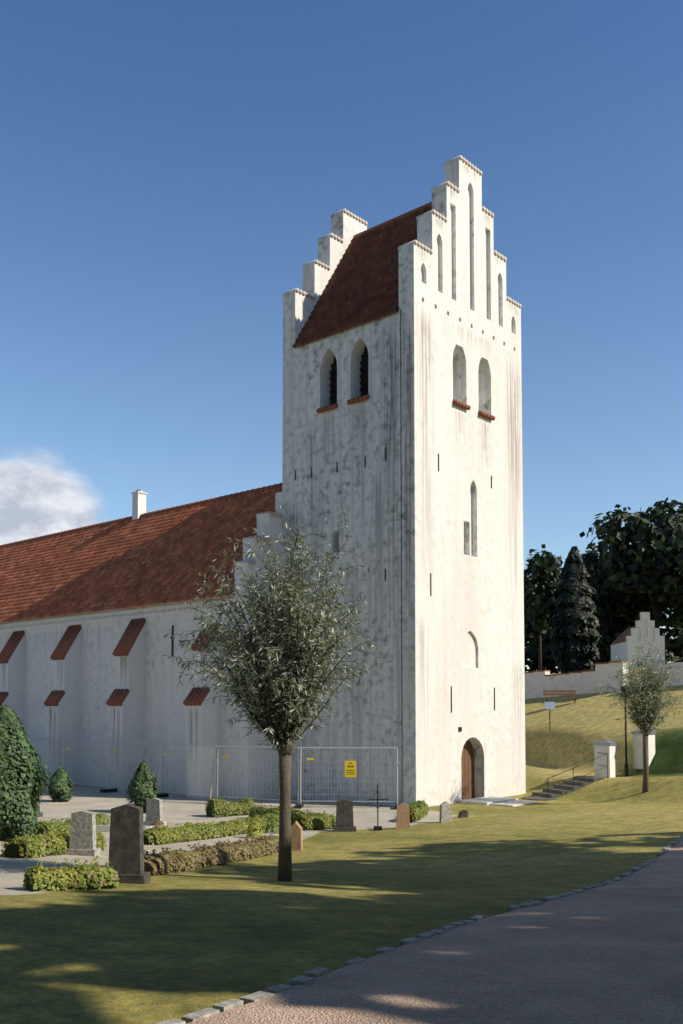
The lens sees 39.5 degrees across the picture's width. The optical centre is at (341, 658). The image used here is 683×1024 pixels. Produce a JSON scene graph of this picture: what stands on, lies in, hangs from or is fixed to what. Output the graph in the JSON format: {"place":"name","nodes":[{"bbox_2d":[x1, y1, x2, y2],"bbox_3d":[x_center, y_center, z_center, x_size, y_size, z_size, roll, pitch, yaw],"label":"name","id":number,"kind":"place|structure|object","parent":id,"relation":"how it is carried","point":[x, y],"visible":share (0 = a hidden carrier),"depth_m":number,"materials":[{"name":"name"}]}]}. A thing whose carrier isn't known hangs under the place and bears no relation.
{"place":"outdoors","nodes":[
{"label":"outdoors","id":0,"kind":"place"},
{"bbox_2d":[237,511,282,565],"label":"gable coping tiles","id":1,"kind":"object","parent":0,"point":[266,540],"visible":0.3,"depth_m":37.71,"materials":[{"name":"white tile"}]},
{"bbox_2d":[0,668,682,1023],"bbox_3d":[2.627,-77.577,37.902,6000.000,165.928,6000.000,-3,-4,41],"label":"lawn","id":2,"kind":"structure","parent":0,"point":[165,947],"depth_m":13.24,"materials":[{"name":"green plant"}]},
{"bbox_2d":[0,705,51,840],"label":"conifer bush","id":3,"kind":"object","parent":2,"relation":"on","point":[14,744],"depth_m":21.41,"materials":[{"name":"green plant"}]},
{"bbox_2d":[0,830,106,858],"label":"hedge","id":4,"kind":"object","parent":2,"relation":"on","point":[56,838],"depth_m":17.73,"materials":[{"name":"green plant"}]},
{"bbox_2d":[47,767,72,801],"bbox_3d":[-10.620,4.772,36.016,1.139,1.362,1.018,-3,-4,41],"label":"round shrub","id":5,"kind":"object","parent":2,"relation":"on","point":[60,777],"depth_m":35.74,"materials":[{"name":"green plant"}]},
{"bbox_2d":[30,815,104,835],"bbox_3d":[-7.080,4.363,24.850,0.565,0.694,3.762,0,-3,8],"label":"hedge","id":6,"kind":"object","parent":2,"relation":"on","point":[60,825],"depth_m":23.59,"materials":[{"name":"green plant"}]},
{"bbox_2d":[23,855,118,891],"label":"hedge leaves","id":7,"kind":"object","parent":2,"relation":"on","point":[95,872],"visible":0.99,"depth_m":12.13,"materials":[{"name":"green plant"}]},
{"bbox_2d":[26,872,115,890],"bbox_3d":[-3.492,2.890,12.289,1.085,0.312,0.369,2,-4,-37],"label":"hedge","id":8,"kind":"object","parent":2,"relation":"on","point":[29,886],"visible":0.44,"depth_m":12.10,"materials":[{"name":"green plant"}]},
{"bbox_2d":[0,492,281,799],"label":"nave walls","id":9,"kind":"structure","parent":2,"relation":"on","point":[165,714],"depth_m":40.14,"materials":[{"name":"white paint"}]},
{"bbox_2d":[0,625,220,798],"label":"buttresses","id":10,"kind":"structure","parent":9,"relation":"attached to","point":[132,722],"depth_m":40.86,"materials":[{"name":"white paint"}]},
{"bbox_2d":[0,618,219,705],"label":"buttress roof tiles","id":11,"kind":"object","parent":10,"relation":"on","point":[124,646],"visible":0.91,"depth_m":41.27,"materials":[{"name":"red tile"}]},
{"bbox_2d":[0,610,220,788],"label":"wall stains","id":12,"kind":"object","parent":9,"relation":"attached to","point":[101,638],"visible":0.78,"depth_m":40.91,"materials":[{"name":"white paint"}]},
{"bbox_2d":[0,486,281,622],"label":"nave roof","id":13,"kind":"structure","parent":9,"relation":"attached to","point":[157,558],"depth_m":46.01,"materials":[{"name":"tile"}]},
{"bbox_2d":[131,489,147,520],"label":"chimney","id":14,"kind":"object","parent":13,"relation":"on","point":[138,502],"visible":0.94,"depth_m":50.95,"materials":[{"name":"paint"}]},
{"bbox_2d":[0,483,281,547],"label":"nave ridge tiles","id":15,"kind":"object","parent":13,"relation":"on","point":[259,489],"visible":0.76,"depth_m":49.88,"materials":[{"name":"red tile"}]},
{"bbox_2d":[170,625,174,655],"bbox_3d":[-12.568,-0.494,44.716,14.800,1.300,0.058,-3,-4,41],"label":"wall anchor","id":16,"kind":"object","parent":9,"relation":"attached to","point":[172,642],"visible":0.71,"depth_m":39.90,"materials":[{"name":"black metal"}]},
{"bbox_2d":[126,761,158,812],"bbox_3d":[-6.702,4.342,32.176,1.251,1.813,1.095,-3,-4,41],"label":"conical shrub","id":17,"kind":"object","parent":2,"relation":"on","point":[142,770],"depth_m":31.90,"materials":[{"name":"green plant"}]},
{"bbox_2d":[143,750,213,799],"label":"fence stakes","id":18,"kind":"object","parent":2,"relation":"on","point":[212,774],"visible":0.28,"depth_m":36.22,"materials":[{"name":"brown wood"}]},
{"bbox_2d":[96,813,278,838],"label":"shrubs","id":19,"kind":"object","parent":2,"relation":"on","point":[255,824],"visible":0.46,"depth_m":26.15,"materials":[{"name":"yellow plant"}]},
{"bbox_2d":[144,810,278,844],"bbox_3d":[-3.171,4.491,25.451,0.632,0.746,7.398,-1,-3,23],"label":"hedge","id":20,"kind":"object","parent":2,"relation":"on","point":[216,828],"visible":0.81,"depth_m":24.27,"materials":[{"name":"green plant"}]},
{"bbox_2d":[144,833,278,875],"bbox_3d":[-2.278,3.768,18.148,0.441,0.849,6.973,-1,-3,13],"label":"hedge","id":21,"kind":"object","parent":2,"relation":"on","point":[147,867],"visible":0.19,"depth_m":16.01,"materials":[{"name":"plant"}]},
{"bbox_2d":[27,738,399,808],"bbox_3d":[-9.764,4.558,40.384,27.770,2.131,3.088,-2,-4,35],"label":"construction fence","id":22,"kind":"object","parent":2,"relation":"on","point":[350,769],"visible":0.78,"depth_m":35.36,"materials":[{"name":"grey metal"}]},
{"bbox_2d":[205,797,254,817],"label":"hedge leaves","id":23,"kind":"object","parent":2,"relation":"on","point":[230,805],"depth_m":30.99,"materials":[{"name":"green plant"}]},
{"bbox_2d":[32,794,467,883],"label":"gravestones","id":24,"kind":"object","parent":2,"relation":"on","point":[125,828],"visible":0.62,"depth_m":18.54,"materials":[{"name":"stone"}]},
{"bbox_2d":[164,501,390,881],"bbox_3d":[-0.962,0.495,14.392,3.622,5.894,3.339,-1,-3,10],"label":"willow tree","id":25,"kind":"object","parent":2,"relation":"on","point":[271,654],"depth_m":14.15,"materials":[{"name":"green plant"}]},
{"bbox_2d":[248,803,327,823],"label":"hedge leaves","id":26,"kind":"object","parent":2,"relation":"on","point":[264,809],"visible":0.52,"depth_m":29.55,"materials":[{"name":"green plant"}]},
{"bbox_2d":[297,811,335,829],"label":"hedge leaves","id":27,"kind":"object","parent":2,"relation":"on","point":[311,819],"visible":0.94,"depth_m":27.52,"materials":[{"name":"green plant"}]},
{"bbox_2d":[298,819,335,830],"bbox_3d":[-0.702,4.819,27.702,1.112,0.346,0.429,2,-3,-29],"label":"hedge","id":28,"kind":"object","parent":2,"relation":"on","point":[304,826],"visible":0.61,"depth_m":27.43,"materials":[{"name":"green plant"}]},
{"bbox_2d":[367,784,388,830],"bbox_3d":[1.041,4.279,27.286,0.643,1.380,0.240,0,-3,1],"label":"iron grave cross","id":29,"kind":"object","parent":2,"relation":"on","point":[377,828],"visible":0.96,"depth_m":27.28,"materials":[{"name":"black metal"}]},
{"bbox_2d":[282,306,525,806],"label":"church tower","id":30,"kind":"structure","parent":2,"relation":"on","point":[472,657],"depth_m":36.43,"materials":[{"name":"white paint"}]},
{"bbox_2d":[283,210,366,350],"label":"stepped gable","id":31,"kind":"structure","parent":30,"relation":"on","point":[298,308],"depth_m":39.76,"materials":[{"name":"white paint"}]},
{"bbox_2d":[282,209,367,299],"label":"gable coping tiles","id":32,"kind":"object","parent":31,"relation":"on","point":[332,235],"visible":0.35,"depth_m":40.32,"materials":[{"name":"white tile"}]},
{"bbox_2d":[329,347,367,404],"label":"window louvers","id":33,"kind":"object","parent":30,"relation":"in","point":[363,369],"visible":0.25,"depth_m":36.81,"materials":[{"name":"black wood"}]},
{"bbox_2d":[292,205,431,347],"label":"tower roof","id":34,"kind":"structure","parent":30,"relation":"attached to","point":[362,287],"depth_m":38.28,"materials":[{"name":"tile"}]},
{"bbox_2d":[295,310,494,730],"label":"tower iron anchors","id":35,"kind":"object","parent":30,"relation":"attached to","point":[459,728],"visible":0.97,"depth_m":34.73,"materials":[{"name":"black metal"}]},
{"bbox_2d":[284,159,524,793],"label":"wall stains","id":36,"kind":"object","parent":30,"relation":"attached to","point":[459,334],"depth_m":35.13,"materials":[{"name":"paint"}]},
{"bbox_2d":[316,394,494,420],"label":"window sills","id":37,"kind":"structure","parent":30,"relation":"attached to","point":[366,397],"depth_m":36.64,"materials":[{"name":"red brick"}]},
{"bbox_2d":[399,157,520,355],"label":"stepped gable","id":38,"kind":"structure","parent":30,"relation":"on","point":[462,280],"depth_m":37.04,"materials":[{"name":"white paint"}]},
{"bbox_2d":[398,155,521,307],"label":"tower gable caps","id":39,"kind":"object","parent":38,"relation":"on","point":[445,219],"visible":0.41,"depth_m":37.19,"materials":[{"name":"white tile"}]},
{"bbox_2d":[461,740,474,799],"bbox_3d":[4.663,4.208,36.598,0.090,2.450,1.640,-3,-4,41],"label":"tower door","id":40,"kind":"structure","parent":30,"relation":"in","point":[467,770],"depth_m":36.82,"materials":[{"name":"brown wood"}]},
{"bbox_2d":[153,835,682,1023],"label":"road kerb setts","id":41,"kind":"structure","parent":2,"relation":"on","point":[311,975],"depth_m":7.07,"materials":[{"name":"stone"}]},
{"bbox_2d":[409,805,426,822],"bbox_3d":[2.359,4.950,30.491,0.430,0.381,2.594,-1,-3,14],"label":"hedge","id":42,"kind":"object","parent":2,"relation":"on","point":[412,820],"visible":0.34,"depth_m":29.35,"materials":[{"name":"green plant"}]},
{"bbox_2d":[408,800,429,822],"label":"hedge leaves","id":43,"kind":"object","parent":2,"relation":"on","point":[416,805],"visible":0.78,"depth_m":30.45,"materials":[{"name":"green plant"}]},
{"bbox_2d":[187,841,682,1023],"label":"gravel road","id":44,"kind":"structure","parent":2,"relation":"on","point":[611,953],"depth_m":6.64,"materials":[{"name":"grey gravel"}]},
{"bbox_2d":[457,796,538,806],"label":"stone paving","id":45,"kind":"structure","parent":2,"relation":"on","point":[500,801],"depth_m":35.19,"materials":[{"name":"stone"}]},
{"bbox_2d":[523,544,562,669],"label":"tree","id":46,"kind":"object","parent":2,"relation":"on","point":[544,569],"depth_m":87.16,"materials":[{"name":"green plant"}]},
{"bbox_2d":[544,702,554,730],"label":"info sign","id":47,"kind":"object","parent":2,"relation":"on","point":[549,705],"visible":1,"depth_m":49.30,"materials":[{"name":"white metal"}]},
{"bbox_2d":[543,690,577,702],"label":"park bench","id":48,"kind":"object","parent":2,"relation":"on","point":[546,698],"visible":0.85,"depth_m":54.76,"materials":[{"name":"brown wood"}]},
{"bbox_2d":[521,776,604,800],"bbox_3d":[8.655,5.241,37.852,3.826,0.920,1.724,2,-4,-33],"label":"outdoor stairs","id":49,"kind":"structure","parent":2,"relation":"on","point":[547,794],"depth_m":37.79,"materials":[{"name":"grey stone"}]},
{"bbox_2d":[546,752,607,791],"bbox_3d":[9.447,4.602,37.478,3.322,1.715,0.916,3,-4,-41],"label":"step railing","id":50,"kind":"object","parent":49,"relation":"on","point":[583,775],"visible":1,"depth_m":37.36,"materials":[{"name":"black metal"}]},
{"bbox_2d":[545,546,601,672],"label":"tall cypress","id":51,"kind":"object","parent":2,"relation":"on","point":[575,577],"depth_m":83.07,"materials":[{"name":"green plant"}]},
{"bbox_2d":[590,585,612,669],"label":"tree","id":52,"kind":"object","parent":2,"relation":"on","point":[605,628],"depth_m":91.01,"materials":[{"name":"green plant"}]},
{"bbox_2d":[524,616,682,673],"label":"low shrubs","id":53,"kind":"object","parent":2,"relation":"on","point":[674,644],"depth_m":93.49,"materials":[{"name":"green plant"}]},
{"bbox_2d":[525,661,682,698],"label":"churchyard wall","id":54,"kind":"structure","parent":2,"relation":"on","point":[537,682],"depth_m":57.17,"materials":[{"name":"paint"}]},
{"bbox_2d":[620,686,628,776],"bbox_3d":[11.585,2.966,38.740,0.370,3.770,0.370,-1,-3,19],"label":"lamp post","id":55,"kind":"object","parent":2,"relation":"on","point":[624,690],"visible":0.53,"depth_m":38.67,"materials":[{"name":"black metal"}]},
{"bbox_2d":[593,729,656,777],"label":"gate pillars","id":56,"kind":"structure","parent":2,"relation":"on","point":[609,747],"depth_m":38.62,"materials":[{"name":"paint"}]},
{"bbox_2d":[581,541,669,632],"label":"tree","id":57,"kind":"object","parent":2,"relation":"on","point":[592,546],"depth_m":98.21,"materials":[{"name":"green plant"}]},
{"bbox_2d":[579,497,682,627],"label":"tree","id":58,"kind":"object","parent":2,"relation":"on","point":[656,548],"depth_m":90.54,"materials":[{"name":"green plant"}]},
{"bbox_2d":[611,612,664,668],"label":"stepped gable","id":59,"kind":"structure","parent":2,"relation":"on","point":[645,624],"depth_m":74.12,"materials":[{"name":"white paint"}]},
{"bbox_2d":[611,626,634,644],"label":"roof","id":60,"kind":"structure","parent":59,"relation":"attached to","point":[621,638],"depth_m":77.28,"materials":[{"name":"red tile"}]},
{"bbox_2d":[594,632,682,792],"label":"willow tree","id":61,"kind":"object","parent":2,"relation":"on","point":[646,686],"depth_m":33.71,"materials":[{"name":"green plant"}]},
{"bbox_2d":[661,590,682,625],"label":"tree","id":62,"kind":"object","parent":2,"relation":"on","point":[671,615],"visible":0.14,"depth_m":96.79,"materials":[{"name":"green plant"}]},
{"bbox_2d":[0,0,682,671],"label":"sky","id":63,"kind":"structure","parent":0,"point":[171,170],"materials":[{"name":"blue"}]},
{"bbox_2d":[305,202,431,343],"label":"roof ridge tiles","id":64,"kind":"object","parent":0,"point":[395,218],"depth_m":39.92,"materials":[{"name":"red tile"}]}
]}

